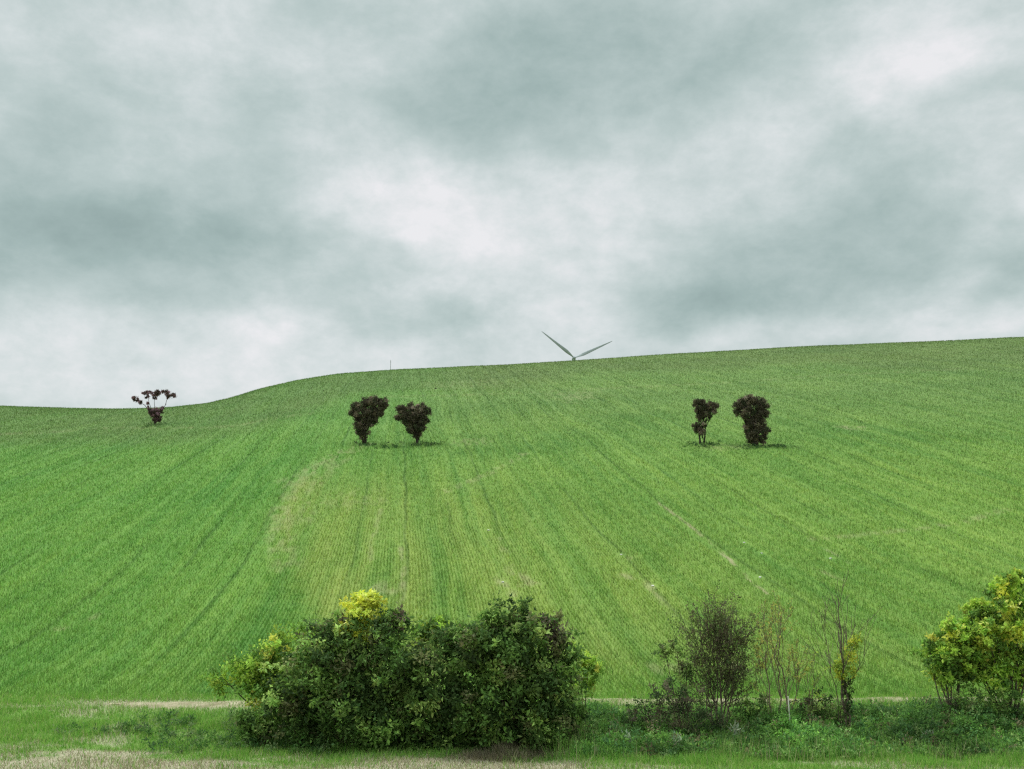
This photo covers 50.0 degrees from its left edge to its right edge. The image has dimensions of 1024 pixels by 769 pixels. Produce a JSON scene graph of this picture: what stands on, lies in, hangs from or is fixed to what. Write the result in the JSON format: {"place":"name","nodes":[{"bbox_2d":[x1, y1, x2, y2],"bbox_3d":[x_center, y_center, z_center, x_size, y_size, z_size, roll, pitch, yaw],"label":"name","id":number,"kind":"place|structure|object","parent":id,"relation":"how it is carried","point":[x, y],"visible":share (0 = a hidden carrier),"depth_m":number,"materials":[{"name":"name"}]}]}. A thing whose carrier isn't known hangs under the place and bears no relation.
{"place":"outdoors","nodes":[
{"label":"outdoors","id":0,"kind":"place"},
{"bbox_2d":[0,693,1021,768],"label":"dry grass","id":1,"kind":"structure","parent":0,"point":[402,759],"depth_m":26.97,"materials":[{"name":"beige plant"}]},
{"bbox_2d":[0,336,1023,768],"bbox_3d":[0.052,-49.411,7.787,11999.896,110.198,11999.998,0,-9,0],"label":"ground","id":2,"kind":"structure","parent":0,"point":[606,462],"depth_m":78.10,"materials":[{"name":"green plant"}]},
{"bbox_2d":[131,390,175,423],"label":"ivy covered tree","id":3,"kind":"object","parent":2,"relation":"on","point":[155,414],"visible":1,"depth_m":150.49,"materials":[{"name":"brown plant"}]},
{"bbox_2d":[108,701,257,708],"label":"dirt path","id":4,"kind":"structure","parent":2,"relation":"on","point":[185,704],"depth_m":33.32,"materials":[{"name":"soil"}]},
{"bbox_2d":[51,706,338,754],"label":"weeds","id":5,"kind":"object","parent":2,"relation":"on","point":[192,742],"visible":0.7,"depth_m":29.42,"materials":[{"name":"green plant"}]},
{"bbox_2d":[197,620,317,731],"bbox_3d":[-6.826,8.097,30.326,3.547,3.206,2.079,0,-9,0],"label":"leafy bush","id":6,"kind":"object","parent":2,"relation":"on","point":[248,672],"visible":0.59,"depth_m":30.15,"materials":[{"name":"green plant"}]},
{"bbox_2d":[233,609,409,753],"bbox_3d":[-5.079,7.954,29.433,4.661,3.957,2.748,-4,-10,21],"label":"bramble bush","id":7,"kind":"object","parent":2,"relation":"on","point":[306,713],"visible":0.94,"depth_m":28.89,"materials":[{"name":"green plant"}]},
{"bbox_2d":[334,588,388,738],"bbox_3d":[-4.036,7.601,29.789,1.786,4.121,1.430,4,-10,-22],"label":"flowering bush","id":8,"kind":"object","parent":2,"relation":"on","point":[367,603],"visible":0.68,"depth_m":29.81,"materials":[{"name":"yellow plant"}]},
{"bbox_2d":[347,394,389,443],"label":"ivy covered tree","id":9,"kind":"object","parent":2,"relation":"on","point":[371,414],"visible":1,"depth_m":114.04,"materials":[{"name":"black plant"}]},
{"bbox_2d":[332,602,478,751],"bbox_3d":[-2.659,7.839,29.225,4.199,4.112,2.819,0,-9,0],"label":"hedge bush","id":10,"kind":"object","parent":2,"relation":"on","point":[417,701],"visible":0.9,"depth_m":28.64,"materials":[{"name":"green plant"}]},
{"bbox_2d":[393,401,431,442],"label":"ivy covered tree","id":11,"kind":"object","parent":2,"relation":"on","point":[415,419],"visible":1,"depth_m":114.42,"materials":[{"name":"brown plant"}]},
{"bbox_2d":[410,609,456,689],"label":"pale shrub","id":12,"kind":"object","parent":2,"relation":"on","point":[428,625],"visible":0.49,"depth_m":30.57,"materials":[{"name":"green plant"}]},
{"bbox_2d":[141,422,788,448],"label":"rough weeds","id":13,"kind":"object","parent":2,"relation":"on","point":[434,442],"visible":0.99,"depth_m":110.32,"materials":[{"name":"green plant"}]},
{"bbox_2d":[420,735,569,763],"bbox_3d":[-0.245,9.156,27.793,4.622,0.648,2.426,0,-9,0],"label":"dry grass tuft","id":14,"kind":"object","parent":2,"relation":"on","point":[492,755],"visible":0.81,"depth_m":27.62,"materials":[{"name":"plant"}]},
{"bbox_2d":[0,688,1023,768],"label":"verge grass","id":15,"kind":"structure","parent":2,"relation":"on","point":[737,761],"depth_m":28.60,"materials":[{"name":"green plant"}]},
{"bbox_2d":[433,590,593,752],"bbox_3d":[0.009,7.703,29.140,4.240,4.447,3.238,0,-9,0],"label":"hedge bush","id":16,"kind":"object","parent":2,"relation":"on","point":[502,647],"visible":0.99,"depth_m":28.46,"materials":[{"name":"green plant"}]},
{"bbox_2d":[543,332,611,359],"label":"wind turbine","id":17,"kind":"object","parent":2,"relation":"on","point":[564,349],"visible":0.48,"depth_m":1054.49,"materials":[{"name":"grey paint"}]},
{"bbox_2d":[568,642,606,726],"bbox_3d":[2.020,8.356,30.045,1.086,2.621,1.435,-9,-12,43],"label":"sapling","id":18,"kind":"object","parent":2,"relation":"on","point":[595,666],"visible":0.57,"depth_m":30.05,"materials":[{"name":"green plant"}]},
{"bbox_2d":[621,729,630,742],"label":"thistle plant","id":19,"kind":"object","parent":2,"relation":"on","point":[626,735],"visible":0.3,"depth_m":28.66,"materials":[{"name":"green plant"}]},
{"bbox_2d":[621,676,732,738],"bbox_3d":[4.461,8.832,30.024,3.088,1.763,1.651,0,-9,0],"label":"bramble mound","id":20,"kind":"object","parent":2,"relation":"on","point":[679,708],"visible":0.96,"depth_m":29.77,"materials":[{"name":"green plant"}]},
{"bbox_2d":[672,731,682,750],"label":"thistle plant","id":21,"kind":"object","parent":2,"relation":"on","point":[679,737],"visible":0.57,"depth_m":28.36,"materials":[{"name":"green plant"}]},
{"bbox_2d":[651,638,711,718],"bbox_3d":[4.777,8.423,30.896,1.667,2.559,0.839,0,-9,0],"label":"leafy shrub","id":22,"kind":"object","parent":2,"relation":"on","point":[668,649],"visible":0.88,"depth_m":30.93,"materials":[{"name":"green plant"}]},
{"bbox_2d":[691,397,720,443],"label":"ivy covered tree","id":23,"kind":"object","parent":2,"relation":"on","point":[703,410],"visible":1,"depth_m":108.56,"materials":[{"name":"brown plant"}]},
{"bbox_2d":[661,580,768,726],"bbox_3d":[5.755,7.609,30.915,3.087,4.188,2.372,0,-9,0],"label":"twiggy shrub","id":24,"kind":"object","parent":2,"relation":"on","point":[724,623],"visible":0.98,"depth_m":30.64,"materials":[{"name":"green plant"}]},
{"bbox_2d":[728,720,744,735],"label":"thistle plant","id":25,"kind":"object","parent":2,"relation":"on","point":[737,726],"visible":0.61,"depth_m":29.38,"materials":[{"name":"green plant"}]},
{"bbox_2d":[731,394,771,445],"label":"ivy covered tree","id":26,"kind":"object","parent":2,"relation":"on","point":[754,425],"visible":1,"depth_m":105.97,"materials":[{"name":"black plant"}]},
{"bbox_2d":[727,692,784,727],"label":"bush","id":27,"kind":"object","parent":2,"relation":"on","point":[749,704],"visible":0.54,"depth_m":30.72,"materials":[{"name":"green plant"}]},
{"bbox_2d":[734,591,808,721],"bbox_3d":[7.375,7.653,30.663,1.767,3.945,1.616,7,-12,-39],"label":"young tree","id":28,"kind":"object","parent":2,"relation":"on","point":[764,658],"visible":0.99,"depth_m":30.60,"materials":[{"name":"green plant"}]},
{"bbox_2d":[566,689,1023,760],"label":"undergrowth","id":29,"kind":"object","parent":2,"relation":"on","point":[924,713],"visible":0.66,"depth_m":29.19,"materials":[{"name":"green plant"}]},
{"bbox_2d":[577,697,1023,705],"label":"dirt track","id":30,"kind":"structure","parent":2,"relation":"on","point":[893,698],"depth_m":33.99,"materials":[{"name":"soil"}]},
{"bbox_2d":[792,649,828,718],"bbox_3d":[8.330,8.505,30.616,1.040,2.228,0.805,8,-12,-40],"label":"sapling","id":31,"kind":"object","parent":2,"relation":"on","point":[817,676],"visible":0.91,"depth_m":30.63,"materials":[{"name":"green plant"}]},
{"bbox_2d":[784,686,851,727],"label":"bush","id":32,"kind":"object","parent":2,"relation":"on","point":[821,710],"visible":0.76,"depth_m":30.48,"materials":[{"name":"green plant"}]},
{"bbox_2d":[800,570,882,727],"bbox_3d":[9.038,7.452,30.824,2.003,4.463,2.051,5,-10,-30],"label":"bare tree","id":33,"kind":"object","parent":2,"relation":"on","point":[839,666],"visible":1,"depth_m":30.40,"materials":[{"name":"brown plant"}]},
{"bbox_2d":[907,611,996,722],"bbox_3d":[12.524,8.026,31.048,2.389,3.213,1.492,0,-9,0],"label":"leafy tree","id":34,"kind":"object","parent":2,"relation":"on","point":[953,668],"visible":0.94,"depth_m":30.98,"materials":[{"name":"green plant"}]},
{"bbox_2d":[939,567,1023,717],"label":"leafy tree","id":35,"kind":"object","parent":2,"relation":"on","point":[1008,669],"visible":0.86,"depth_m":31.13,"materials":[{"name":"green plant"}]},
{"bbox_2d":[949,681,1023,720],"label":"bush","id":36,"kind":"object","parent":2,"relation":"on","point":[1013,694],"visible":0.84,"depth_m":30.50,"materials":[{"name":"green plant"}]},
{"bbox_2d":[0,0,1023,408],"label":"sky","id":37,"kind":"structure","parent":0,"point":[202,201],"materials":[{"name":"grey"}]},
{"bbox_2d":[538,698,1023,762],"bbox_3d":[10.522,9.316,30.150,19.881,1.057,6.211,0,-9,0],"label":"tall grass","id":38,"kind":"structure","parent":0,"point":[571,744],"depth_m":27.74,"materials":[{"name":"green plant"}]}
]}

